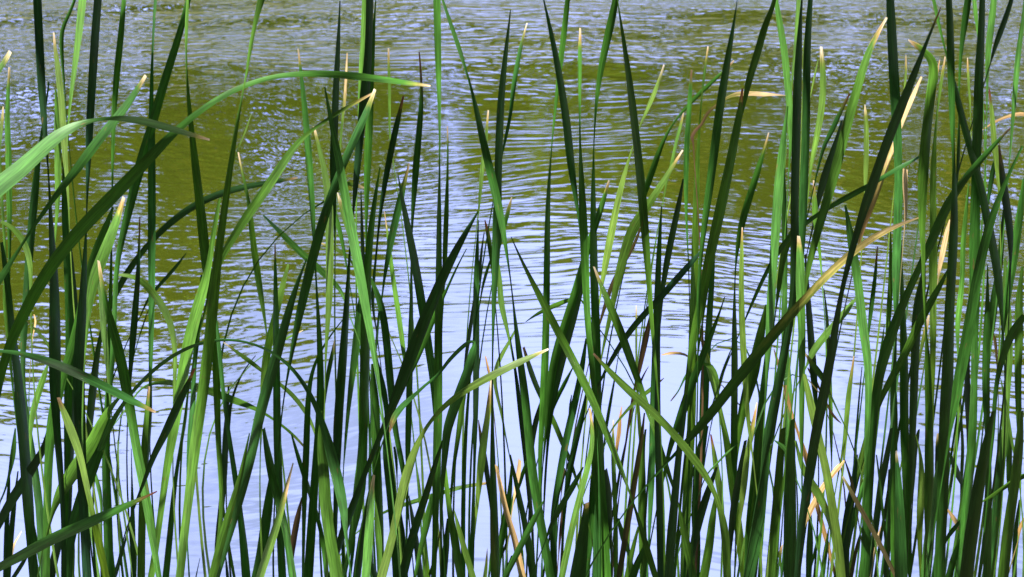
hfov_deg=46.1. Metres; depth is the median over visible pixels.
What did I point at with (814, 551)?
reed leaf
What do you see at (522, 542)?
reed leaf
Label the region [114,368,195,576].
reed leaf
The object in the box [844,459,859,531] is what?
dry reed leaf
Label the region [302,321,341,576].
reed leaf
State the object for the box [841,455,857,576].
reed leaf
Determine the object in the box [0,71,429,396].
reed leaf
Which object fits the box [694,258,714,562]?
reed leaf
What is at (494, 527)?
reed leaf
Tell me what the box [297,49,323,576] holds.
reed leaf
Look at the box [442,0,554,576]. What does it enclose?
reed leaf
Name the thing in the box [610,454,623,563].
reed leaf
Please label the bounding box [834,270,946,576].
reed leaf
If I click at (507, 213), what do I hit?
reed leaf
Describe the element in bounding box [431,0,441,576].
reed leaf
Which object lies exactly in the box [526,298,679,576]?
reed leaf
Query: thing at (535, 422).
reed leaf
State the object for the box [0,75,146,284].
reed leaf
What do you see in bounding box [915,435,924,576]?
reed leaf
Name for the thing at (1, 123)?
reed leaf
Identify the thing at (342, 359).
reed leaf
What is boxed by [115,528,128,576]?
reed leaf
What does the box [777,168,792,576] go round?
reed leaf
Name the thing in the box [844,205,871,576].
reed leaf
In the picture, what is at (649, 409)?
reed leaf
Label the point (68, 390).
reed leaf
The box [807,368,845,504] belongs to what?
dry reed leaf
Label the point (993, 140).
reed leaf
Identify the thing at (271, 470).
reed leaf
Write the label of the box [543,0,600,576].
reed leaf
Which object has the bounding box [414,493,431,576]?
reed leaf
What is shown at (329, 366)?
reed leaf
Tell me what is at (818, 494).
reed leaf
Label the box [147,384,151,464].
reed leaf
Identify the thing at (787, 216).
reed leaf
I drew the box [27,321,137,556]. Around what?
reed leaf
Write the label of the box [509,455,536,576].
reed leaf
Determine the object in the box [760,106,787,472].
reed leaf
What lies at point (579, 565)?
reed leaf
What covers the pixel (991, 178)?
reed leaf
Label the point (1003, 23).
reed leaf
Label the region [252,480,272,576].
reed leaf
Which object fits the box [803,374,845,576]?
reed leaf
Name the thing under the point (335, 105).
reed leaf
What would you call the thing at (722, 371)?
reed leaf
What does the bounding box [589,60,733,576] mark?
reed leaf
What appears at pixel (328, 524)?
reed leaf
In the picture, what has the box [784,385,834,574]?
dry reed leaf
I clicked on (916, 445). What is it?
reed leaf
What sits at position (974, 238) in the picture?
reed leaf
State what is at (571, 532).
reed leaf
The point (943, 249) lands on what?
dry reed leaf
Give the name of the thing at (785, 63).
reed leaf
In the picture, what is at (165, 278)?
reed leaf
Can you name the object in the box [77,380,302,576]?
reed leaf
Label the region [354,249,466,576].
reed leaf
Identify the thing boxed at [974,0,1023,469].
reed leaf
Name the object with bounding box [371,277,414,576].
reed leaf
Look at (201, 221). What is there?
reed leaf
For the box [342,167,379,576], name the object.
reed leaf
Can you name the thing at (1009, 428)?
reed leaf
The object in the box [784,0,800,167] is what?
reed leaf
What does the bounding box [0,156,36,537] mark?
reed leaf
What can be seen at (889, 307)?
reed leaf
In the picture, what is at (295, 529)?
dry reed leaf
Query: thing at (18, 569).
reed leaf
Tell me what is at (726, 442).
reed leaf
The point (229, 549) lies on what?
reed leaf
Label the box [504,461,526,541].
reed leaf
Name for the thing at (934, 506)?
reed leaf
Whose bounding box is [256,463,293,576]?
reed leaf
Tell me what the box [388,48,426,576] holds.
reed leaf
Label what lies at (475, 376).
reed leaf
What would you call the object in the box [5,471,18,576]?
reed leaf
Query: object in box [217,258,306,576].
reed leaf
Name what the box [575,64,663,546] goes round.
reed leaf
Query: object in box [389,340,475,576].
reed leaf
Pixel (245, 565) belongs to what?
reed leaf
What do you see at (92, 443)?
reed leaf
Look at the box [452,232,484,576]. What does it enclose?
reed leaf
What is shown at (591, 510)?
reed leaf
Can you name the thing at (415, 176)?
reed leaf
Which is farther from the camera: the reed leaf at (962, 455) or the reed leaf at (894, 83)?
the reed leaf at (962, 455)
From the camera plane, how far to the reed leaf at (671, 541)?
1.66 m
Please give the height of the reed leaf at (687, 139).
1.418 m
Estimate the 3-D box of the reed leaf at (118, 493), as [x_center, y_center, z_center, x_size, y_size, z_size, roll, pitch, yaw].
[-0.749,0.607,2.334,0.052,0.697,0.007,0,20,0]
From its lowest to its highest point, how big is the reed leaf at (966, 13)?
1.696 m
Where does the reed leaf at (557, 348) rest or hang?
on the pond water
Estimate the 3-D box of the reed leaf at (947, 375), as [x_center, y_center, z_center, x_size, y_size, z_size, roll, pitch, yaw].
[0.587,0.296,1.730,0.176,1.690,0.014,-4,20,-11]
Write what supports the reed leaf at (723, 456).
on the pond water
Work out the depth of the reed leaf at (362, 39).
1.97 m
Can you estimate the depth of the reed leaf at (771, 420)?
1.59 m
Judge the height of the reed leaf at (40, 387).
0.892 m
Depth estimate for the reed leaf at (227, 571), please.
2.31 m
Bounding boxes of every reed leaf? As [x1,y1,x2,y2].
[0,51,11,72]
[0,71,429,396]
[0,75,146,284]
[0,107,3,149]
[0,116,209,196]
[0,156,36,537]
[0,242,37,576]
[0,350,155,412]
[0,428,15,502]
[0,434,45,528]
[0,491,156,570]
[1,221,58,576]
[3,479,9,576]
[5,67,38,561]
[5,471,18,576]
[12,531,21,554]
[12,559,26,576]
[20,81,49,576]
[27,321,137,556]
[28,314,35,500]
[29,365,47,457]
[33,0,65,576]
[37,398,119,576]
[42,207,113,576]
[50,541,60,576]
[53,32,103,546]
[54,90,74,576]
[57,397,109,576]
[59,0,128,576]
[62,162,72,525]
[64,0,99,576]
[66,419,110,576]
[68,250,77,522]
[72,546,74,576]
[73,0,101,576]
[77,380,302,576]
[81,197,124,451]
[86,177,297,574]
[92,253,185,576]
[95,474,102,539]
[97,260,161,576]
[97,339,351,576]
[98,282,132,576]
[102,0,190,576]
[106,0,125,573]
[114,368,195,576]
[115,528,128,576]
[116,311,147,576]
[117,440,119,576]
[118,273,177,559]
[126,217,139,576]
[130,449,136,576]
[137,386,149,576]
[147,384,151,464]
[148,0,156,524]
[148,198,220,576]
[162,396,187,576]
[176,0,264,576]
[178,93,371,539]
[185,0,222,542]
[186,275,201,576]
[196,113,251,576]
[202,330,302,575]
[208,433,249,576]
[214,386,228,550]
[216,320,250,576]
[217,182,363,576]
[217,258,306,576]
[223,342,342,575]
[225,558,228,576]
[226,356,254,576]
[238,152,290,538]
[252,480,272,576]
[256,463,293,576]
[259,264,288,557]
[262,428,296,576]
[263,215,403,552]
[272,89,375,576]
[273,243,285,576]
[291,434,326,576]
[291,497,301,557]
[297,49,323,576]
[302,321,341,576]
[313,126,333,576]
[317,411,341,576]
[318,339,334,576]
[322,243,439,565]
[324,87,400,576]
[328,211,477,576]
[330,1,344,569]
[333,0,372,541]
[334,53,347,576]
[336,211,374,501]
[337,193,401,565]
[340,482,485,556]
[341,298,360,570]
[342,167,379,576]
[348,534,355,576]
[353,502,367,576]
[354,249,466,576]
[355,0,365,516]
[360,191,370,386]
[361,475,374,576]
[364,0,375,567]
[368,163,409,576]
[370,364,383,556]
[371,96,403,370]
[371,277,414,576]
[371,560,377,576]
[372,310,378,560]
[374,502,381,572]
[377,348,548,576]
[377,359,399,576]
[384,211,424,576]
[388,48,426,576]
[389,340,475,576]
[393,446,397,490]
[398,175,445,576]
[398,441,441,576]
[400,514,407,576]
[405,52,422,541]
[408,496,422,576]
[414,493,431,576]
[417,468,430,576]
[428,532,439,575]
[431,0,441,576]
[439,126,448,561]
[441,518,449,576]
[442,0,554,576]
[444,467,464,576]
[446,394,465,576]
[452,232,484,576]
[454,510,475,576]
[461,260,489,564]
[462,110,488,460]
[463,23,527,576]
[468,197,511,576]
[470,220,478,567]
[475,381,490,531]
[478,420,489,506]
[483,548,487,576]
[484,220,507,566]
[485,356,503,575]
[488,558,490,576]
[490,10,510,576]
[493,331,524,568]
[495,465,525,576]
[497,264,532,545]
[499,466,512,569]
[502,500,543,576]
[502,534,509,555]
[504,458,520,571]
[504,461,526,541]
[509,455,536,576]
[510,337,534,557]
[511,237,657,576]
[518,369,572,576]
[523,346,592,546]
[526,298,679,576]
[526,402,539,576]
[531,467,583,576]
[536,180,609,570]
[538,0,569,572]
[541,283,582,576]
[542,252,698,576]
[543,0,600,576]
[550,338,586,576]
[557,468,564,537]
[557,510,562,576]
[559,408,593,576]
[560,228,640,565]
[560,395,586,566]
[563,395,571,551]
[570,502,588,576]
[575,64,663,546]
[578,28,604,576]
[579,150,682,526]
[582,378,663,498]
[585,217,918,576]
[586,469,594,576]
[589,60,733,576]
[590,0,618,576]
[592,353,618,576]
[593,267,678,503]
[593,353,730,576]
[593,505,598,576]
[605,468,612,576]
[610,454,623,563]
[611,318,649,576]
[611,420,617,576]
[612,366,648,521]
[615,406,621,451]
[616,413,644,576]
[617,0,664,576]
[617,518,632,568]
[622,113,683,576]
[624,526,638,576]
[626,148,673,565]
[629,547,643,576]
[635,306,640,437]
[638,429,648,576]
[641,179,683,568]
[644,297,724,576]
[646,206,661,576]
[654,325,662,576]
[662,351,773,492]
[665,394,687,576]
[670,338,760,576]
[673,156,918,576]
[674,0,775,576]
[677,443,738,557]
[678,504,696,576]
[680,46,708,576]
[682,88,742,412]
[683,70,691,576]
[686,467,717,576]
[689,0,737,576]
[690,91,785,573]
[691,426,708,576]
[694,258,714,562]
[699,328,744,576]
[699,500,716,576]
[702,350,730,479]
[704,363,723,576]
[710,434,723,505]
[728,440,746,553]
[731,133,768,574]
[734,402,757,576]
[737,298,855,576]
[737,304,765,461]
[738,374,840,503]
[739,227,762,576]
[743,0,802,576]
[744,356,767,567]
[745,59,818,530]
[745,232,789,560]
[745,449,769,576]
[754,120,842,576]
[758,0,792,576]
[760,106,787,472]
[765,36,804,576]
[768,427,785,576]
[772,17,886,576]
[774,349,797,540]
[775,440,823,576]
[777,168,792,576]
[778,93,849,362]
[778,545,782,572]
[780,0,812,576]
[782,46,825,427]
[783,418,795,576]
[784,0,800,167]
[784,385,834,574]
[794,7,940,576]
[794,440,836,576]
[796,236,805,576]
[801,76,921,565]
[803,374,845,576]
[804,254,818,576]
[805,353,878,576]
[805,460,844,526]
[806,515,812,576]
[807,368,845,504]
[812,180,827,576]
[812,535,818,564]
[819,356,853,576]
[821,533,828,576]
[823,288,832,576]
[829,106,868,576]
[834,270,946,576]
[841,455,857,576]
[842,476,894,576]
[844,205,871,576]
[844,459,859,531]
[847,482,862,560]
[849,55,906,574]
[849,324,884,565]
[849,529,861,576]
[852,246,877,473]
[853,368,861,460]
[855,439,863,493]
[858,232,891,576]
[860,128,1010,576]
[869,428,892,576]
[870,60,939,576]
[870,169,907,555]
[870,527,880,576]
[874,0,1012,576]
[876,455,888,576]
[880,0,902,576]
[883,315,929,572]
[883,469,890,576]
[889,220,949,576]
[890,349,897,550]
[890,427,897,576]
[894,451,907,576]
[900,240,911,576]
[907,264,925,557]
[907,429,919,570]
[908,39,937,576]
[910,0,970,576]
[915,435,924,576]
[920,461,937,576]
[925,146,1022,576]
[929,57,945,431]
[929,433,938,576]
[931,160,994,576]
[932,0,1005,576]
[934,0,957,576]
[945,183,968,575]
[945,539,959,576]
[946,520,959,542]
[947,0,996,514]
[948,509,973,574]
[949,58,971,484]
[949,456,962,486]
[952,0,985,552]
[953,400,963,574]
[954,0,984,576]
[960,411,994,576]
[964,355,970,443]
[973,89,1001,576]
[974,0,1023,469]
[978,314,1023,576]
[979,211,1003,453]
[980,145,1012,576]
[982,265,991,576]
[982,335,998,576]
[983,112,1023,129]
[983,474,1023,501]
[991,429,1001,576]
[993,258,1012,576]
[998,411,1023,576]
[999,179,1023,356]
[1000,378,1023,576]
[1006,432,1011,491]
[1009,518,1023,571]
[1012,500,1019,576]
[1013,267,1023,576]
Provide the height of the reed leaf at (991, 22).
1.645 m
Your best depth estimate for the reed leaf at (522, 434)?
2.10 m
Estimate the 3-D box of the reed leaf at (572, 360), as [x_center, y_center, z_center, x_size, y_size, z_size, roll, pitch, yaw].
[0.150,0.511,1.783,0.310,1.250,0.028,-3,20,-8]
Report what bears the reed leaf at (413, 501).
on the pond water
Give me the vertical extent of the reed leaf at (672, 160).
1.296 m
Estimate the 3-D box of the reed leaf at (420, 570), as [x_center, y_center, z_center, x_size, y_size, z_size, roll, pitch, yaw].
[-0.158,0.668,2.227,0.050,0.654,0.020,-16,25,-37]
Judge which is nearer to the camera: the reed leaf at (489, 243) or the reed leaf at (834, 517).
the reed leaf at (834, 517)
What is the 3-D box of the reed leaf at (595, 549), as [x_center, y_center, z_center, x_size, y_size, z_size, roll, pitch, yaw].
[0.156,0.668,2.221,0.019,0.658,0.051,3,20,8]
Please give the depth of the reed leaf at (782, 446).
1.94 m
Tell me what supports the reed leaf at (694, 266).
on the pond water
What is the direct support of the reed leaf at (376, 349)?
on the pond water
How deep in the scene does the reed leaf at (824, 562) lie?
2.01 m
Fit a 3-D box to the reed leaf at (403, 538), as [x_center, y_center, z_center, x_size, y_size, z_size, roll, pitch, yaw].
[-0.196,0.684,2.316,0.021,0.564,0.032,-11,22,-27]
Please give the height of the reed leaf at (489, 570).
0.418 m
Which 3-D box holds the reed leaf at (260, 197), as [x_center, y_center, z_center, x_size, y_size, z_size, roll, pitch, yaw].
[-0.378,0.375,1.950,0.362,1.393,0.034,2,20,6]
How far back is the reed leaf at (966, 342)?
1.59 m
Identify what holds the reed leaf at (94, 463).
on the pond water
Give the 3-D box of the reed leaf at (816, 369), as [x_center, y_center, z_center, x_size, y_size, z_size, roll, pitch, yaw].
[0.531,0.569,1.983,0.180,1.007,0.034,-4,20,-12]
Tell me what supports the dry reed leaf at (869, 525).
on the pond water
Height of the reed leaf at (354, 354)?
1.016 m
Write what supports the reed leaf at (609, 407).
on the pond water
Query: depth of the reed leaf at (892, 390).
2.13 m
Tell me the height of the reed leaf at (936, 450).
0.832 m
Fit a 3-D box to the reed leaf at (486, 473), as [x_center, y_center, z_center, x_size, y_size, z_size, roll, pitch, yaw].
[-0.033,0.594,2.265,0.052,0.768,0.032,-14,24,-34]
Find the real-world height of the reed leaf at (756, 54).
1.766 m
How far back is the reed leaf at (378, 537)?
2.08 m
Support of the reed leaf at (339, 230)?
on the pond water
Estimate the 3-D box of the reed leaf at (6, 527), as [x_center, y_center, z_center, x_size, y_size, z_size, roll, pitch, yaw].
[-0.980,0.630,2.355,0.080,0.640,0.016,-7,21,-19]
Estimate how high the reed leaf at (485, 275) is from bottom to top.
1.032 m
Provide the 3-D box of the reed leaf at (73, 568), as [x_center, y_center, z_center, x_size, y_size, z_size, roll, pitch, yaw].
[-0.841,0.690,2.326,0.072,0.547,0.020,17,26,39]
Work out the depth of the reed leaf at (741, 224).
1.91 m
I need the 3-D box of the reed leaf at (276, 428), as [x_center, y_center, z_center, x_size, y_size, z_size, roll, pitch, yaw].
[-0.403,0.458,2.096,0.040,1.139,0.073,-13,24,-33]
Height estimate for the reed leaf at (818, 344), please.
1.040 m
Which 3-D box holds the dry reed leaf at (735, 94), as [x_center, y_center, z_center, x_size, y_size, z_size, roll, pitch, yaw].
[0.337,0.351,2.033,0.138,1.381,0.042,0,20,0]
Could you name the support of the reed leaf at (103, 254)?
on the pond water
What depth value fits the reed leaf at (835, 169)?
1.63 m
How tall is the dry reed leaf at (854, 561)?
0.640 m
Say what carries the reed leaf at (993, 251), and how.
on the pond water
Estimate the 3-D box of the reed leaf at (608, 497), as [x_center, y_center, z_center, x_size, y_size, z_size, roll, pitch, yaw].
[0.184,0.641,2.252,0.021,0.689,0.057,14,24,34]
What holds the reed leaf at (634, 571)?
on the pond water
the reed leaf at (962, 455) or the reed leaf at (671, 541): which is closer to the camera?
the reed leaf at (671, 541)
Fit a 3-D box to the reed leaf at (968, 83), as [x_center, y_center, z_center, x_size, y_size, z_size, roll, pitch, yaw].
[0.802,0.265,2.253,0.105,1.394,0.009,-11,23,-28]
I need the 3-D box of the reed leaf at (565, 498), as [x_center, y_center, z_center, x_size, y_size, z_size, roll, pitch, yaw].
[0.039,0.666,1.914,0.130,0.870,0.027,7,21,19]
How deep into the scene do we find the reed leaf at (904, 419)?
2.02 m
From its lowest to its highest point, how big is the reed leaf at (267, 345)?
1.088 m
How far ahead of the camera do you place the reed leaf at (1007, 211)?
1.75 m
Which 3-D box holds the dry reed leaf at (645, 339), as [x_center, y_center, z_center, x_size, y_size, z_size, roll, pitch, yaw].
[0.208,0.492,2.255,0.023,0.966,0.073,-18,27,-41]
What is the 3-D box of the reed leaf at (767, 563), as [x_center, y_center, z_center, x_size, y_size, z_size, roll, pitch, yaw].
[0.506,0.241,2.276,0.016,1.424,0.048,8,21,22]
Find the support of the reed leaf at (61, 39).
on the pond water
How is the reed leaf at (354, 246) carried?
on the pond water
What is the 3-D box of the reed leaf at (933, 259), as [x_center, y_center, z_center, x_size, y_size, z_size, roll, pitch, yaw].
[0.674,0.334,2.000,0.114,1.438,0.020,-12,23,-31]
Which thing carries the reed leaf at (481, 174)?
on the pond water
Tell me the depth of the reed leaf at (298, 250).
2.02 m
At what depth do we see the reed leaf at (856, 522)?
2.16 m
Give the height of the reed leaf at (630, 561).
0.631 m
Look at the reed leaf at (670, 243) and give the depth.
1.90 m
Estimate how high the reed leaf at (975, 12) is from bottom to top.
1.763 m
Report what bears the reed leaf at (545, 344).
on the pond water
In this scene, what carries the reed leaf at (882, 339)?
on the pond water
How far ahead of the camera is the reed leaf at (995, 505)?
2.07 m
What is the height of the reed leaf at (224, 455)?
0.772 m
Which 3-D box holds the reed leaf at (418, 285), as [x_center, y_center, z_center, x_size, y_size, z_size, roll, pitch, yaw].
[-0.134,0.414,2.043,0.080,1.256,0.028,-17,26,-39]
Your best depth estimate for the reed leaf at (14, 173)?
1.37 m
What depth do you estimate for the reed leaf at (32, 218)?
2.07 m
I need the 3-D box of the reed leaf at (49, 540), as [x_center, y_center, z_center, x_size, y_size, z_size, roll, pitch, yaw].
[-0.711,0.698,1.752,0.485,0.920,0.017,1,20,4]
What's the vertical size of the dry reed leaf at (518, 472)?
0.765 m
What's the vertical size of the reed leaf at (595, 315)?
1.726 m
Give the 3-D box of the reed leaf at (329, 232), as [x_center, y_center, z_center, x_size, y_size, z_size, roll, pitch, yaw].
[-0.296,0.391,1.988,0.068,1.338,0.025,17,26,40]
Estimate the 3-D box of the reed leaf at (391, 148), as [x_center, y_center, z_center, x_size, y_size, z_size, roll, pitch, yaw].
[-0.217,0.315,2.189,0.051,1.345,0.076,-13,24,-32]
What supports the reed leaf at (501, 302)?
on the pond water
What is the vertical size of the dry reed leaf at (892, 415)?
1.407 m
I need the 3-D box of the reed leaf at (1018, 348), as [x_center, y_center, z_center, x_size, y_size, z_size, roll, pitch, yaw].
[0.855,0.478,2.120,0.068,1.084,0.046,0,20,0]
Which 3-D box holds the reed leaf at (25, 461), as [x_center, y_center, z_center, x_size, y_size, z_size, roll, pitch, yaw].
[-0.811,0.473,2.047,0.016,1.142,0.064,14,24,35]
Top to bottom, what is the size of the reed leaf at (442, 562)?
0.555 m
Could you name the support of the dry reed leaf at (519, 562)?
on the pond water
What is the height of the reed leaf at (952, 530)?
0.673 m
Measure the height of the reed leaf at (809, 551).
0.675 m
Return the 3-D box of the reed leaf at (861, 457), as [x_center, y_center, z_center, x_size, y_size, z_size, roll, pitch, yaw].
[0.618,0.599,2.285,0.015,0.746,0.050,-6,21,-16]
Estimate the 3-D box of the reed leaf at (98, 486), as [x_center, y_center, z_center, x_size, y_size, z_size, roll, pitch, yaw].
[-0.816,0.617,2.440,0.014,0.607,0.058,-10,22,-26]
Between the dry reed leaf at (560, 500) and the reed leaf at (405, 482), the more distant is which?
the dry reed leaf at (560, 500)
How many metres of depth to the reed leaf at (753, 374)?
2.06 m
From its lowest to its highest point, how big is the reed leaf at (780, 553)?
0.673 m
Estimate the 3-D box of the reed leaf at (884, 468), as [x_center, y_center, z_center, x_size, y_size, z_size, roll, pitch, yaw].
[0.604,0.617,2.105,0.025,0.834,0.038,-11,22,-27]
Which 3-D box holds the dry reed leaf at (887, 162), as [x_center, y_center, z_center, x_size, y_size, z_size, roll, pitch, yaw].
[0.533,0.355,1.980,0.116,1.410,0.033,7,21,19]
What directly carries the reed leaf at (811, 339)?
on the pond water
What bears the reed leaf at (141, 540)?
on the pond water
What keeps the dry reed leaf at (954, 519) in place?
on the pond water
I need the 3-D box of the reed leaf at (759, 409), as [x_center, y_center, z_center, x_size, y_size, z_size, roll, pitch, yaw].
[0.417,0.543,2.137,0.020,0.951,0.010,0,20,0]
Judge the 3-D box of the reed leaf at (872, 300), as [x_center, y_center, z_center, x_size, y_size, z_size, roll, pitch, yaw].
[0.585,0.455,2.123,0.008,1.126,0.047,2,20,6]
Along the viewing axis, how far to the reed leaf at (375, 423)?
2.12 m
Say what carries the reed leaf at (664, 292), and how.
on the pond water
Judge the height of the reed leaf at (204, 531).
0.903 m
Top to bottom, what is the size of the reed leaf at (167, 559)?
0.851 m
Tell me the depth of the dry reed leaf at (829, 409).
1.96 m
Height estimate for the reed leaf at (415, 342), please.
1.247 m
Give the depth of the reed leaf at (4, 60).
1.85 m
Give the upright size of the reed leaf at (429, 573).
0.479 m
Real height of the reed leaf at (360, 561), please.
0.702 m
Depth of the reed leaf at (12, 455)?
2.21 m
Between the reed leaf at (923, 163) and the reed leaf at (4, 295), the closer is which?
the reed leaf at (923, 163)
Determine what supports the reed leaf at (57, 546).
on the pond water
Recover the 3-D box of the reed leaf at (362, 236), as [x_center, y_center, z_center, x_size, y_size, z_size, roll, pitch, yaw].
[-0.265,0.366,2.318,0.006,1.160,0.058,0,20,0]
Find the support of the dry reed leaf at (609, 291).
on the pond water
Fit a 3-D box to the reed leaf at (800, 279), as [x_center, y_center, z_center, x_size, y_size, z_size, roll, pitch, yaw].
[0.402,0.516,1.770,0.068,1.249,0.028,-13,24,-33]
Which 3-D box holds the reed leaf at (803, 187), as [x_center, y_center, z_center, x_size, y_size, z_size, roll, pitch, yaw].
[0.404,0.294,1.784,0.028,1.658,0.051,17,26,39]
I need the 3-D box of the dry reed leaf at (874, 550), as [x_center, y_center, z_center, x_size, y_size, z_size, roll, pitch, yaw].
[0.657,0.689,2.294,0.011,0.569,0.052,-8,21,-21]
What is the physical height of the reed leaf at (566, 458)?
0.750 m
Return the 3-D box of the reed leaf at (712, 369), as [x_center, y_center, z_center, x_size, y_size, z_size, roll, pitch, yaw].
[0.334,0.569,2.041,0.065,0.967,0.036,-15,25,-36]
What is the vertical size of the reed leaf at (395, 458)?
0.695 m
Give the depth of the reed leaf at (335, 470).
1.67 m
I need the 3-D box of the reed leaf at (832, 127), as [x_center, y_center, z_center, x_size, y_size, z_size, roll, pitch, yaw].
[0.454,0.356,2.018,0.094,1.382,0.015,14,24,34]
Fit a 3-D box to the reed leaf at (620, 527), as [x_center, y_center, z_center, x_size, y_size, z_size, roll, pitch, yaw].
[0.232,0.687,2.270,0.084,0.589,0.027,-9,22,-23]
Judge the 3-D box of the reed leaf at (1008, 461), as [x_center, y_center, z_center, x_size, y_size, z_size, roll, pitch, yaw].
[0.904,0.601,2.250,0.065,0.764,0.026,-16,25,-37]
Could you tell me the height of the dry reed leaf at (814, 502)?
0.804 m
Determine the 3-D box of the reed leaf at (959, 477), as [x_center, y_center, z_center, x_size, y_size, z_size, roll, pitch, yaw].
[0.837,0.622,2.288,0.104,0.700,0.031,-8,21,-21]
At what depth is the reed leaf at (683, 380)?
2.11 m
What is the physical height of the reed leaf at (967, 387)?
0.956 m
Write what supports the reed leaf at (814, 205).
on the pond water
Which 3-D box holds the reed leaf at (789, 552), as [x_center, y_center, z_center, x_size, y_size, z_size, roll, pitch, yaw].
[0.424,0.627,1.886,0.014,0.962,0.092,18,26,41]
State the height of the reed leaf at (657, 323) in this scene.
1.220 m
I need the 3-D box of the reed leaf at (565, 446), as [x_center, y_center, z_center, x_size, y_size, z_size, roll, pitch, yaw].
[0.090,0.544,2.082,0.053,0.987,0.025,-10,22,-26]
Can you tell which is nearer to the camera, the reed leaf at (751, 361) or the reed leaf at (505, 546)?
the reed leaf at (751, 361)
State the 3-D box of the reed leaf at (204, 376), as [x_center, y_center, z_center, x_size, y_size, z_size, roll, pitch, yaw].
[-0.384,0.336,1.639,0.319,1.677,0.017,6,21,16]
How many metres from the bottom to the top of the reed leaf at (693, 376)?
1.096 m
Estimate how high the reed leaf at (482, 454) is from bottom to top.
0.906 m
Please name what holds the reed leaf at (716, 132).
on the pond water
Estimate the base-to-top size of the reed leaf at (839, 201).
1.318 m
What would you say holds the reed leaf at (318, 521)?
on the pond water
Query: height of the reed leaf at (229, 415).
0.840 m
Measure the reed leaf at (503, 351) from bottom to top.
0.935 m
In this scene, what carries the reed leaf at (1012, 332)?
on the pond water
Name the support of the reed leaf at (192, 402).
on the pond water
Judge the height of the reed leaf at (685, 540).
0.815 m
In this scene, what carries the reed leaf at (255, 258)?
on the pond water
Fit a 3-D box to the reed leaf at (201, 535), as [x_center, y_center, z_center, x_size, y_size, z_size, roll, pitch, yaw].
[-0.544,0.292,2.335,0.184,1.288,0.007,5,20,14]
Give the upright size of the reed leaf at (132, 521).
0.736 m
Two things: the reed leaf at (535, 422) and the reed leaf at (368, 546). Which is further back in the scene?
the reed leaf at (535, 422)
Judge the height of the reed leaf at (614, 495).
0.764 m
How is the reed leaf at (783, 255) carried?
on the pond water
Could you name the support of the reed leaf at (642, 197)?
on the pond water
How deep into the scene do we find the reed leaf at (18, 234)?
1.87 m
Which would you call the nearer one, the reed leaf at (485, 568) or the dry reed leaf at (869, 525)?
the dry reed leaf at (869, 525)
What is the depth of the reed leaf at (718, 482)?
2.03 m
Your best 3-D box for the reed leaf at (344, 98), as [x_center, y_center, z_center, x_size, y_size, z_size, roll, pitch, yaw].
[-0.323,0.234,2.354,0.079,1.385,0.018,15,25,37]
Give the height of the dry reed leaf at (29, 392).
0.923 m
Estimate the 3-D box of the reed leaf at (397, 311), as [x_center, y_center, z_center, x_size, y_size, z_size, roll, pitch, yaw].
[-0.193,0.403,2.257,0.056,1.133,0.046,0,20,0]
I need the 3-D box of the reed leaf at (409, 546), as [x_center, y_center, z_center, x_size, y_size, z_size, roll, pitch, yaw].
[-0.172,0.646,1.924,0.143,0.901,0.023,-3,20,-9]
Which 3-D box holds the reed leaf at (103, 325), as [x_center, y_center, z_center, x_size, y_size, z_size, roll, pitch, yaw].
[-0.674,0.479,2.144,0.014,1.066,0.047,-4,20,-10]
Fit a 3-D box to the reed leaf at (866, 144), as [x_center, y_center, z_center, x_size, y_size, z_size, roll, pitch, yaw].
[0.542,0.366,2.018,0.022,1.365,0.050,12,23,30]
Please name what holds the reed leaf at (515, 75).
on the pond water
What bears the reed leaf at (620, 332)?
on the pond water
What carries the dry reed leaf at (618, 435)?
on the pond water
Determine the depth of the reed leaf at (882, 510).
1.95 m
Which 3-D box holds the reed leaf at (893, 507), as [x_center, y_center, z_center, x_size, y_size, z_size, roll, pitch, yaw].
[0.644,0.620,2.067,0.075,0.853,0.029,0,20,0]
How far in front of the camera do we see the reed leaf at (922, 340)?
2.09 m
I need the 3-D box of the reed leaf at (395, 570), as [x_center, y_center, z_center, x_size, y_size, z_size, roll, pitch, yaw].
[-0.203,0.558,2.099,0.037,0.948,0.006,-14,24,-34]
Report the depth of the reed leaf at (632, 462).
2.38 m
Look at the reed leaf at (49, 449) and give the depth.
1.96 m
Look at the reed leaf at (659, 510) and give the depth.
1.78 m
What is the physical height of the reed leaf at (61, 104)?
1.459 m
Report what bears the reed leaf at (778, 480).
on the pond water
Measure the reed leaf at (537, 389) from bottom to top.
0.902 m
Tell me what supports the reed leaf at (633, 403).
on the pond water
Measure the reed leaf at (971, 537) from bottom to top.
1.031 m
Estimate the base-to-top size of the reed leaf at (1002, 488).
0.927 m
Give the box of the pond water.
[0,0,1023,576]
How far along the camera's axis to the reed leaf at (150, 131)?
1.98 m
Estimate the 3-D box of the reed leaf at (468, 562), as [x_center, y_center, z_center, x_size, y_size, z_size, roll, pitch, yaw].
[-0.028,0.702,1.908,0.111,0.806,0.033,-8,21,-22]
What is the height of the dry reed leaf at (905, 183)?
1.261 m
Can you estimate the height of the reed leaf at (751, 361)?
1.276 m
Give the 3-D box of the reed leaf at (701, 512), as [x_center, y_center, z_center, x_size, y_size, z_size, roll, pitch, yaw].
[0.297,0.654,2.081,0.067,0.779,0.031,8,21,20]
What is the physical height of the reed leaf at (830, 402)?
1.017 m
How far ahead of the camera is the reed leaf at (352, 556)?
2.40 m
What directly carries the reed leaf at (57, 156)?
on the pond water
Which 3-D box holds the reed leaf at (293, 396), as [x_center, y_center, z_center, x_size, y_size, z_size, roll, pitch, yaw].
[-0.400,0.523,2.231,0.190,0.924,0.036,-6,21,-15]
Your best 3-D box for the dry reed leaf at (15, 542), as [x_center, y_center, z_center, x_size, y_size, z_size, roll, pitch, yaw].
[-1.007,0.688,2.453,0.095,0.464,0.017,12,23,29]

